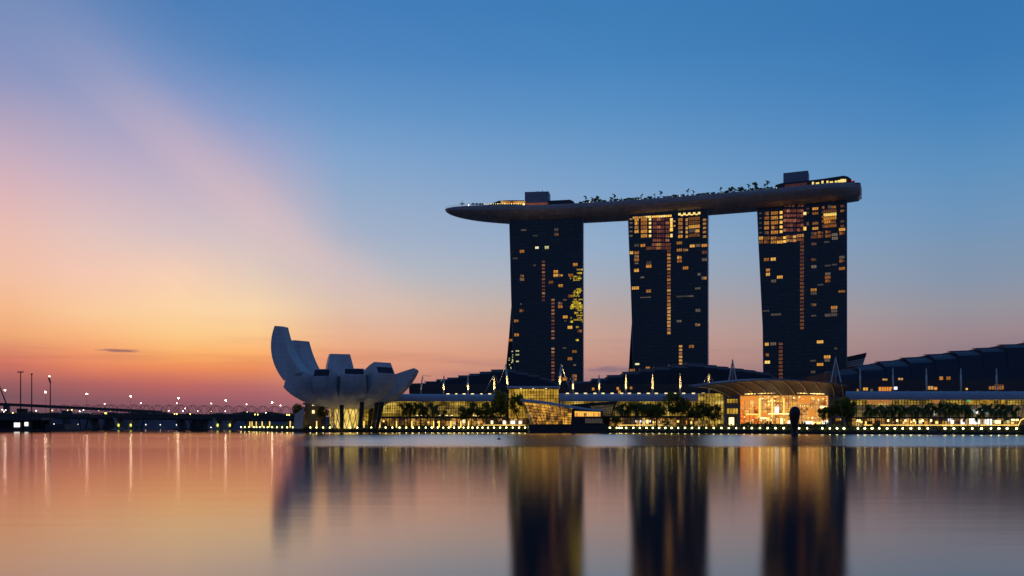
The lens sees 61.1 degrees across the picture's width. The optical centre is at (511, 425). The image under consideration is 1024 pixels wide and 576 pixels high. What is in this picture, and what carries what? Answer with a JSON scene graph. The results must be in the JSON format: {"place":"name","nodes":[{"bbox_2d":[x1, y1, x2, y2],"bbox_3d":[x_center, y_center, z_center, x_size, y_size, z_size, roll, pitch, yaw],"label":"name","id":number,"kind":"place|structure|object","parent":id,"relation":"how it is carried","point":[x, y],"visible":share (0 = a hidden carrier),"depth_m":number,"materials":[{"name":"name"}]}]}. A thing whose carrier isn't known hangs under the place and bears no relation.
{"place":"outdoors","nodes":[
{"label":"outdoors","id":0,"kind":"place"},
{"bbox_2d":[51,417,383,428],"bbox_3d":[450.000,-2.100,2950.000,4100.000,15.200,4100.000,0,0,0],"label":"bank","id":1,"kind":"structure","parent":0,"point":[155,424],"depth_m":992.42,"materials":[{"name":"black"}]},
{"bbox_2d":[0,387,9,412],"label":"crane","id":2,"kind":"object","parent":1,"relation":"on","point":[7,408],"visible":0.22,"depth_m":1149.08,"materials":[{"name":"black metal"}]},
{"bbox_2d":[0,411,295,415],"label":"woods","id":3,"kind":"object","parent":1,"relation":"on","point":[262,413],"visible":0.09,"depth_m":1007.08,"materials":[{"name":"green plant"}]},
{"bbox_2d":[0,429,1023,575],"bbox_3d":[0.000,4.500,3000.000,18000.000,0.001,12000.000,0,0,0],"label":"water","id":4,"kind":"structure","parent":0,"point":[157,502],"depth_m":49.26,"materials":[{"name":"liquid"}]},
{"bbox_2d":[0,418,84,430],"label":"floating platform","id":5,"kind":"structure","parent":4,"relation":"on","point":[13,424],"depth_m":659.74,"materials":[{"name":"concrete"}]},
{"bbox_2d":[17,371,23,429],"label":"floodlight mast","id":6,"kind":"object","parent":5,"relation":"on","point":[20,372],"visible":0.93,"depth_m":648.63,"materials":[{"name":"metal"}]},
{"bbox_2d":[31,373,32,429],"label":"floodlight mast","id":7,"kind":"object","parent":5,"relation":"on","point":[31,400],"visible":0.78,"depth_m":648.61,"materials":[{"name":"metal"}]},
{"bbox_2d":[48,376,50,429],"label":"floodlight mast","id":8,"kind":"object","parent":5,"relation":"on","point":[50,401],"visible":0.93,"depth_m":648.73,"materials":[{"name":"metal"}]},
{"bbox_2d":[0,403,161,428],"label":"flyover","id":9,"kind":"object","parent":4,"relation":"in","point":[65,421],"visible":0.62,"depth_m":960.00,"materials":[{"name":"concrete"}]},
{"bbox_2d":[0,412,293,429],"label":"road bridge","id":10,"kind":"structure","parent":4,"relation":"in","point":[200,422],"depth_m":798.19,"materials":[{"name":"concrete"}]},
{"bbox_2d":[51,405,293,429],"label":"helix footbridge","id":11,"kind":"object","parent":4,"relation":"in","point":[170,411],"visible":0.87,"depth_m":825.00,"materials":[{"name":"metal"}]},
{"bbox_2d":[520,399,616,432],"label":"crystal pavilion","id":12,"kind":"structure","parent":4,"relation":"in","point":[584,418],"depth_m":524.00,"materials":[{"name":"glass"}]},
{"bbox_2d":[789,406,799,435],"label":"waterside sculpture","id":13,"kind":"object","parent":4,"relation":"in","point":[794,414],"visible":0.93,"depth_m":370.88,"materials":[{"name":"brown metal"}]},
{"bbox_2d":[925,430,942,434],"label":"moored boat","id":14,"kind":"object","parent":4,"relation":"on","point":[932,432],"visible":0.91,"depth_m":416.18,"materials":[{"name":"black"}]},
{"bbox_2d":[242,427,1023,434],"bbox_3d":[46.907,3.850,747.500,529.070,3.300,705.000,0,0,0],"label":"promenade","id":15,"kind":"structure","parent":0,"point":[848,431],"depth_m":479.26,"materials":[{"name":"concrete"}]},
{"bbox_2d":[292,403,304,416],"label":"tree","id":16,"kind":"object","parent":15,"relation":"on","point":[297,408],"visible":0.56,"depth_m":607.32,"materials":[{"name":"green plant"}]},
{"bbox_2d":[294,408,304,427],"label":"entrance shell","id":17,"kind":"object","parent":15,"relation":"on","point":[299,419],"visible":1,"depth_m":591.59},
{"bbox_2d":[303,403,321,427],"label":"service block","id":18,"kind":"structure","parent":15,"relation":"on","point":[311,416],"depth_m":600.00,"materials":[{"name":"beige stone"}]},
{"bbox_2d":[317,407,323,420],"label":"tree","id":19,"kind":"object","parent":15,"relation":"on","point":[321,416],"visible":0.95,"depth_m":576.70,"materials":[{"name":"green plant"}]},
{"bbox_2d":[320,406,328,419],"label":"tree","id":20,"kind":"object","parent":15,"relation":"on","point":[326,412],"visible":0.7,"depth_m":573.99,"materials":[{"name":"green plant"}]},
{"bbox_2d":[271,326,418,428],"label":"lotus museum","id":21,"kind":"structure","parent":15,"relation":"on","point":[344,390],"depth_m":564.79,"materials":[{"name":"white concrete"}]},
{"bbox_2d":[399,403,409,416],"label":"palm tree","id":22,"kind":"object","parent":15,"relation":"on","point":[403,409],"visible":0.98,"depth_m":584.75,"materials":[{"name":"green plant"}]},
{"bbox_2d":[403,402,413,426],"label":"palm tree","id":23,"kind":"object","parent":15,"relation":"on","point":[405,412],"visible":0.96,"depth_m":583.90,"materials":[{"name":"green plant"}]},
{"bbox_2d":[405,404,414,427],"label":"palm tree","id":24,"kind":"object","parent":15,"relation":"on","point":[410,410],"visible":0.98,"depth_m":584.85,"materials":[{"name":"green plant"}]},
{"bbox_2d":[413,402,420,427],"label":"palm tree","id":25,"kind":"object","parent":15,"relation":"on","point":[416,409],"visible":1,"depth_m":584.06,"materials":[{"name":"green plant"}]},
{"bbox_2d":[414,404,424,425],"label":"palm tree","id":26,"kind":"object","parent":15,"relation":"on","point":[420,411],"visible":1,"depth_m":584.88,"materials":[{"name":"green plant"}]},
{"bbox_2d":[418,403,428,416],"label":"palm tree","id":27,"kind":"object","parent":15,"relation":"on","point":[423,407],"visible":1,"depth_m":585.24,"materials":[{"name":"green plant"}]},
{"bbox_2d":[426,402,435,427],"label":"palm tree","id":28,"kind":"object","parent":15,"relation":"on","point":[431,406],"visible":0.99,"depth_m":584.98,"materials":[{"name":"green plant"}]},
{"bbox_2d":[431,404,439,427],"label":"palm tree","id":29,"kind":"object","parent":15,"relation":"on","point":[436,408],"visible":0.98,"depth_m":584.86,"materials":[{"name":"green plant"}]},
{"bbox_2d":[373,369,557,427],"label":"shopping hall","id":30,"kind":"structure","parent":15,"relation":"on","point":[453,398],"depth_m":603.57,"materials":[{"name":"black"}]},
{"bbox_2d":[485,375,498,393],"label":"roof mast","id":31,"kind":"object","parent":30,"relation":"on","point":[493,384],"visible":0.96,"depth_m":595.59,"materials":[{"name":"metal"}]},
{"bbox_2d":[499,365,507,389],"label":"roof mast","id":32,"kind":"object","parent":30,"relation":"on","point":[505,367],"visible":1,"depth_m":589.46,"materials":[{"name":"metal"}]},
{"bbox_2d":[458,406,473,426],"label":"tree","id":33,"kind":"object","parent":15,"relation":"on","point":[467,413],"visible":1,"depth_m":587.01,"materials":[{"name":"green plant"}]},
{"bbox_2d":[469,401,491,427],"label":"tree","id":34,"kind":"object","parent":15,"relation":"on","point":[481,412],"visible":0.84,"depth_m":583.41,"materials":[{"name":"green plant"}]},
{"bbox_2d":[486,403,508,421],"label":"tree","id":35,"kind":"object","parent":15,"relation":"on","point":[498,409],"visible":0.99,"depth_m":575.89,"materials":[{"name":"green plant"}]},
{"bbox_2d":[491,389,508,426],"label":"tree","id":36,"kind":"object","parent":15,"relation":"on","point":[501,399],"visible":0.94,"depth_m":577.98,"materials":[{"name":"green plant"}]},
{"bbox_2d":[509,393,523,427],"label":"tree","id":37,"kind":"object","parent":15,"relation":"on","point":[513,399],"visible":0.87,"depth_m":574.07,"materials":[{"name":"green plant"}]},
{"bbox_2d":[503,386,558,427],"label":"glass pavilion","id":38,"kind":"structure","parent":15,"relation":"on","point":[546,393],"depth_m":596.82,"materials":[{"name":"yellow glass"}]},
{"bbox_2d":[506,218,583,401],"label":"hotel tower","id":39,"kind":"structure","parent":15,"relation":"on","point":[546,334],"depth_m":756.93,"materials":[{"name":"black glass"}]},
{"bbox_2d":[509,269,583,368],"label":"lit window","id":40,"kind":"structure","parent":39,"relation":"in","point":[577,305],"depth_m":752.57,"materials":[{"name":"yellow glass"}]},
{"bbox_2d":[610,415,621,424],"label":"tree","id":41,"kind":"object","parent":15,"relation":"on","point":[616,420],"visible":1,"depth_m":533.63,"materials":[{"name":"green plant"}]},
{"bbox_2d":[614,404,622,416],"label":"palm tree","id":42,"kind":"object","parent":15,"relation":"on","point":[616,410],"visible":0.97,"depth_m":538.51,"materials":[{"name":"green plant"}]},
{"bbox_2d":[618,402,627,426],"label":"palm tree","id":43,"kind":"object","parent":15,"relation":"on","point":[621,409],"visible":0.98,"depth_m":538.86,"materials":[{"name":"green plant"}]},
{"bbox_2d":[623,403,632,427],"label":"palm tree","id":44,"kind":"object","parent":15,"relation":"on","point":[628,407],"visible":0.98,"depth_m":539.55,"materials":[{"name":"green plant"}]},
{"bbox_2d":[626,402,636,428],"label":"palm tree","id":45,"kind":"object","parent":15,"relation":"on","point":[628,414],"visible":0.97,"depth_m":538.97,"materials":[{"name":"green plant"}]},
{"bbox_2d":[242,421,1023,431],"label":"hedge","id":46,"kind":"object","parent":15,"relation":"on","point":[882,429],"visible":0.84,"depth_m":484.69,"materials":[{"name":"green plant"}]},
{"bbox_2d":[242,429,1023,432],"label":"kerb","id":47,"kind":"structure","parent":15,"relation":"on","point":[678,431],"depth_m":485.46,"materials":[{"name":"concrete"}]},
{"bbox_2d":[637,402,645,426],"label":"palm tree","id":48,"kind":"object","parent":15,"relation":"on","point":[643,412],"visible":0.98,"depth_m":540.02,"materials":[{"name":"green plant"}]},
{"bbox_2d":[645,404,662,424],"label":"tree","id":49,"kind":"object","parent":15,"relation":"on","point":[655,411],"visible":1,"depth_m":536.09,"materials":[{"name":"green plant"}]},
{"bbox_2d":[557,363,776,427],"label":"shopping hall","id":50,"kind":"structure","parent":15,"relation":"on","point":[639,389],"depth_m":600.00,"materials":[{"name":"black"}]},
{"bbox_2d":[558,364,570,390],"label":"roof mast","id":51,"kind":"object","parent":50,"relation":"on","point":[560,372],"visible":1,"depth_m":587.76,"materials":[{"name":"metal"}]},
{"bbox_2d":[628,209,708,371],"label":"hotel tower","id":52,"kind":"structure","parent":15,"relation":"on","point":[669,264],"depth_m":731.69,"materials":[{"name":"black glass"}]},
{"bbox_2d":[630,212,706,367],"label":"lit window","id":53,"kind":"structure","parent":52,"relation":"in","point":[636,223],"depth_m":728.70,"materials":[{"name":"orange"}]},
{"bbox_2d":[662,391,680,424],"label":"tree","id":54,"kind":"object","parent":15,"relation":"on","point":[675,409],"visible":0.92,"depth_m":543.39,"materials":[{"name":"green plant"}]},
{"bbox_2d":[676,395,689,419],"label":"tree","id":55,"kind":"object","parent":15,"relation":"on","point":[682,402],"visible":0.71,"depth_m":546.29,"materials":[{"name":"green plant"}]},
{"bbox_2d":[680,402,700,420],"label":"tree","id":56,"kind":"object","parent":15,"relation":"on","point":[684,409],"visible":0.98,"depth_m":538.98,"materials":[{"name":"green plant"}]},
{"bbox_2d":[694,402,709,424],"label":"tree","id":57,"kind":"object","parent":15,"relation":"on","point":[704,409],"visible":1,"depth_m":537.12,"materials":[{"name":"green plant"}]},
{"bbox_2d":[707,404,723,426],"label":"tree","id":58,"kind":"object","parent":15,"relation":"on","point":[715,414],"visible":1,"depth_m":534.60,"materials":[{"name":"green plant"}]},
{"bbox_2d":[688,379,846,428],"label":"atrium","id":59,"kind":"object","parent":15,"relation":"on","point":[765,401],"visible":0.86,"depth_m":558.50,"materials":[{"name":"orange glass"}]},
{"bbox_2d":[728,359,736,380],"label":"frame mast","id":60,"kind":"object","parent":59,"relation":"on","point":[732,365],"visible":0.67,"depth_m":547.73,"materials":[{"name":"metal"}]},
{"bbox_2d":[727,399,737,402],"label":"window","id":61,"kind":"structure","parent":59,"relation":"in","point":[728,400],"depth_m":558.31,"materials":[{"name":"yellow glass"}]},
{"bbox_2d":[727,408,737,413],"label":"window","id":62,"kind":"structure","parent":59,"relation":"in","point":[729,410],"depth_m":558.31,"materials":[{"name":"yellow glass"}]},
{"bbox_2d":[831,357,841,382],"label":"frame mast","id":63,"kind":"object","parent":59,"relation":"on","point":[835,362],"visible":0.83,"depth_m":547.72,"materials":[{"name":"metal"}]},
{"bbox_2d":[832,418,841,425],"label":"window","id":64,"kind":"structure","parent":59,"relation":"in","point":[837,421],"depth_m":558.31,"materials":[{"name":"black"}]},
{"bbox_2d":[757,200,846,379],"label":"hotel tower","id":65,"kind":"structure","parent":15,"relation":"on","point":[803,263],"depth_m":702.17,"materials":[{"name":"black glass"}]},
{"bbox_2d":[445,171,861,223],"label":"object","id":66,"kind":"structure","parent":65,"relation":"on","point":[797,188],"depth_m":726.35,"materials":[{"name":"metal"}]},
{"bbox_2d":[759,205,844,378],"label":"lit window","id":67,"kind":"structure","parent":65,"relation":"in","point":[766,213],"depth_m":702.50,"materials":[{"name":"orange"}]},
{"bbox_2d":[823,209,836,212],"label":"lit window","id":68,"kind":"structure","parent":65,"relation":"in","point":[827,210],"depth_m":694.66,"materials":[{"name":"orange"}]},
{"bbox_2d":[823,212,836,216],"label":"lit window","id":69,"kind":"structure","parent":65,"relation":"in","point":[834,213],"depth_m":694.66,"materials":[{"name":"yellow glass"}]},
{"bbox_2d":[823,216,836,219],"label":"lit window","id":70,"kind":"structure","parent":65,"relation":"in","point":[832,217],"depth_m":694.32,"materials":[{"name":"orange glass"}]},
{"bbox_2d":[823,224,836,227],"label":"lit window","id":71,"kind":"structure","parent":65,"relation":"in","point":[827,225],"depth_m":694.66,"materials":[{"name":"orange"}]},
{"bbox_2d":[817,407,830,428],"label":"tree","id":72,"kind":"object","parent":15,"relation":"on","point":[824,410],"visible":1,"depth_m":509.16,"materials":[{"name":"green plant"}]},
{"bbox_2d":[825,404,841,421],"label":"tree","id":73,"kind":"object","parent":15,"relation":"on","point":[831,412],"visible":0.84,"depth_m":512.70,"materials":[{"name":"green plant"}]},
{"bbox_2d":[832,396,850,428],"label":"tree","id":74,"kind":"object","parent":15,"relation":"on","point":[845,401],"visible":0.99,"depth_m":511.60,"materials":[{"name":"green plant"}]},
{"bbox_2d":[842,400,856,420],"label":"tree","id":75,"kind":"object","parent":15,"relation":"on","point":[849,411],"visible":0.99,"depth_m":508.93,"materials":[{"name":"green plant"}]},
{"bbox_2d":[847,353,866,366],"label":"louvred sail","id":76,"kind":"object","parent":15,"relation":"on","point":[858,359],"visible":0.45,"depth_m":719.56,"materials":[{"name":"metal"}]},
{"bbox_2d":[862,405,872,417],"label":"palm tree","id":77,"kind":"object","parent":15,"relation":"on","point":[868,409],"visible":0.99,"depth_m":469.50,"materials":[{"name":"green plant"}]},
{"bbox_2d":[867,405,876,424],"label":"palm tree","id":78,"kind":"object","parent":15,"relation":"on","point":[872,413],"visible":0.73,"depth_m":476.50,"materials":[{"name":"green plant"}]},
{"bbox_2d":[873,405,881,427],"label":"palm tree","id":79,"kind":"object","parent":15,"relation":"on","point":[877,409],"visible":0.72,"depth_m":481.62,"materials":[{"name":"green plant"}]},
{"bbox_2d":[877,404,884,427],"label":"palm tree","id":80,"kind":"object","parent":15,"relation":"on","point":[882,411],"visible":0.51,"depth_m":487.92,"materials":[{"name":"green plant"}]},
{"bbox_2d":[879,406,891,422],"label":"palm tree","id":81,"kind":"object","parent":15,"relation":"on","point":[886,413],"visible":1,"depth_m":470.40,"materials":[{"name":"green plant"}]},
{"bbox_2d":[885,405,895,423],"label":"palm tree","id":82,"kind":"object","parent":15,"relation":"on","point":[890,408],"visible":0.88,"depth_m":476.23,"materials":[{"name":"green plant"}]},
{"bbox_2d":[891,404,900,427],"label":"palm tree","id":83,"kind":"object","parent":15,"relation":"on","point":[896,409],"visible":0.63,"depth_m":481.80,"materials":[{"name":"green plant"}]},
{"bbox_2d":[899,404,909,426],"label":"palm tree","id":84,"kind":"object","parent":15,"relation":"on","point":[904,410],"visible":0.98,"depth_m":470.26,"materials":[{"name":"green plant"}]},
{"bbox_2d":[905,404,913,427],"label":"palm tree","id":85,"kind":"object","parent":15,"relation":"on","point":[910,408],"visible":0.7,"depth_m":475.64,"materials":[{"name":"green plant"}]},
{"bbox_2d":[804,341,1023,428],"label":"shopping hall","id":86,"kind":"structure","parent":15,"relation":"on","point":[978,366],"depth_m":582.00,"materials":[{"name":"black"}]},
{"bbox_2d":[867,400,891,403],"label":"lit window","id":87,"kind":"structure","parent":86,"relation":"in","point":[868,401],"depth_m":565.17,"materials":[{"name":"gold"}]},
{"bbox_2d":[879,387,890,390],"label":"lit window","id":88,"kind":"structure","parent":86,"relation":"in","point":[880,388],"depth_m":581.54,"materials":[{"name":"orange glass"}]},
{"bbox_2d":[980,400,993,403],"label":"lit window","id":89,"kind":"structure","parent":86,"relation":"in","point":[981,401],"depth_m":565.17,"materials":[{"name":"yellow glass"}]},
{"bbox_2d":[989,386,1003,389],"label":"lit window","id":90,"kind":"structure","parent":86,"relation":"in","point":[990,387],"depth_m":581.54,"materials":[{"name":"orange glass"}]},
{"bbox_2d":[911,406,918,423],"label":"palm tree","id":91,"kind":"object","parent":15,"relation":"on","point":[914,411],"visible":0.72,"depth_m":481.96,"materials":[{"name":"green plant"}]},
{"bbox_2d":[918,404,929,428],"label":"palm tree","id":92,"kind":"object","parent":15,"relation":"on","point":[923,412],"visible":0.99,"depth_m":469.16,"materials":[{"name":"green plant"}]},
{"bbox_2d":[925,403,933,427],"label":"palm tree","id":93,"kind":"object","parent":15,"relation":"on","point":[928,411],"visible":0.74,"depth_m":474.78,"materials":[{"name":"green plant"}]},
{"bbox_2d":[928,402,938,426],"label":"palm tree","id":94,"kind":"object","parent":15,"relation":"on","point":[934,408],"visible":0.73,"depth_m":482.08,"materials":[{"name":"green plant"}]},
{"bbox_2d":[934,402,943,427],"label":"palm tree","id":95,"kind":"object","parent":15,"relation":"on","point":[940,406],"visible":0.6,"depth_m":487.39,"materials":[{"name":"green plant"}]},
{"bbox_2d":[938,403,950,426],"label":"palm tree","id":96,"kind":"object","parent":15,"relation":"on","point":[943,411],"visible":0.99,"depth_m":469.09,"materials":[{"name":"green plant"}]},
{"bbox_2d":[941,402,955,428],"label":"palm tree","id":97,"kind":"object","parent":15,"relation":"on","point":[949,410],"visible":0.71,"depth_m":476.01,"materials":[{"name":"green plant"}]},
{"bbox_2d":[949,402,960,427],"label":"palm tree","id":98,"kind":"object","parent":15,"relation":"on","point":[956,409],"visible":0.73,"depth_m":482.00,"materials":[{"name":"green plant"}]},
{"bbox_2d":[953,403,963,427],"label":"palm tree","id":99,"kind":"object","parent":15,"relation":"on","point":[957,414],"visible":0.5,"depth_m":488.86,"materials":[{"name":"green plant"}]},
{"bbox_2d":[959,403,970,428],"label":"palm tree","id":100,"kind":"object","parent":15,"relation":"on","point":[965,408],"visible":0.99,"depth_m":470.01,"materials":[{"name":"green plant"}]},
{"bbox_2d":[974,404,985,427],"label":"palm tree","id":101,"kind":"object","parent":15,"relation":"on","point":[980,409],"visible":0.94,"depth_m":481.34,"materials":[{"name":"green plant"}]},
{"bbox_2d":[982,403,994,426],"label":"palm tree","id":102,"kind":"object","parent":15,"relation":"on","point":[988,408],"visible":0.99,"depth_m":469.89,"materials":[{"name":"green plant"}]},
{"bbox_2d":[988,404,1001,428],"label":"palm tree","id":103,"kind":"object","parent":15,"relation":"on","point":[995,408],"visible":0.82,"depth_m":475.19,"materials":[{"name":"green plant"}]},
{"bbox_2d":[996,404,1007,427],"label":"palm tree","id":104,"kind":"object","parent":15,"relation":"on","point":[1000,410],"visible":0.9,"depth_m":481.18,"materials":[{"name":"green plant"}]},
{"bbox_2d":[1002,405,1008,426],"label":"palm tree","id":105,"kind":"object","parent":15,"relation":"on","point":[1005,414],"visible":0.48,"depth_m":487.32,"materials":[{"name":"green plant"}]},
{"bbox_2d":[1004,404,1015,428],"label":"palm tree","id":106,"kind":"object","parent":15,"relation":"on","point":[1010,408],"visible":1,"depth_m":469.93,"materials":[{"name":"green plant"}]},
{"bbox_2d":[1009,406,1020,428],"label":"palm tree","id":107,"kind":"object","parent":15,"relation":"on","point":[1016,410],"visible":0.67,"depth_m":475.23,"materials":[{"name":"green plant"}]},
{"bbox_2d":[1017,405,1023,429],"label":"crystal pavilion","id":108,"kind":"structure","parent":15,"relation":"on","point":[1021,423],"depth_m":420.60,"materials":[{"name":"metal"}]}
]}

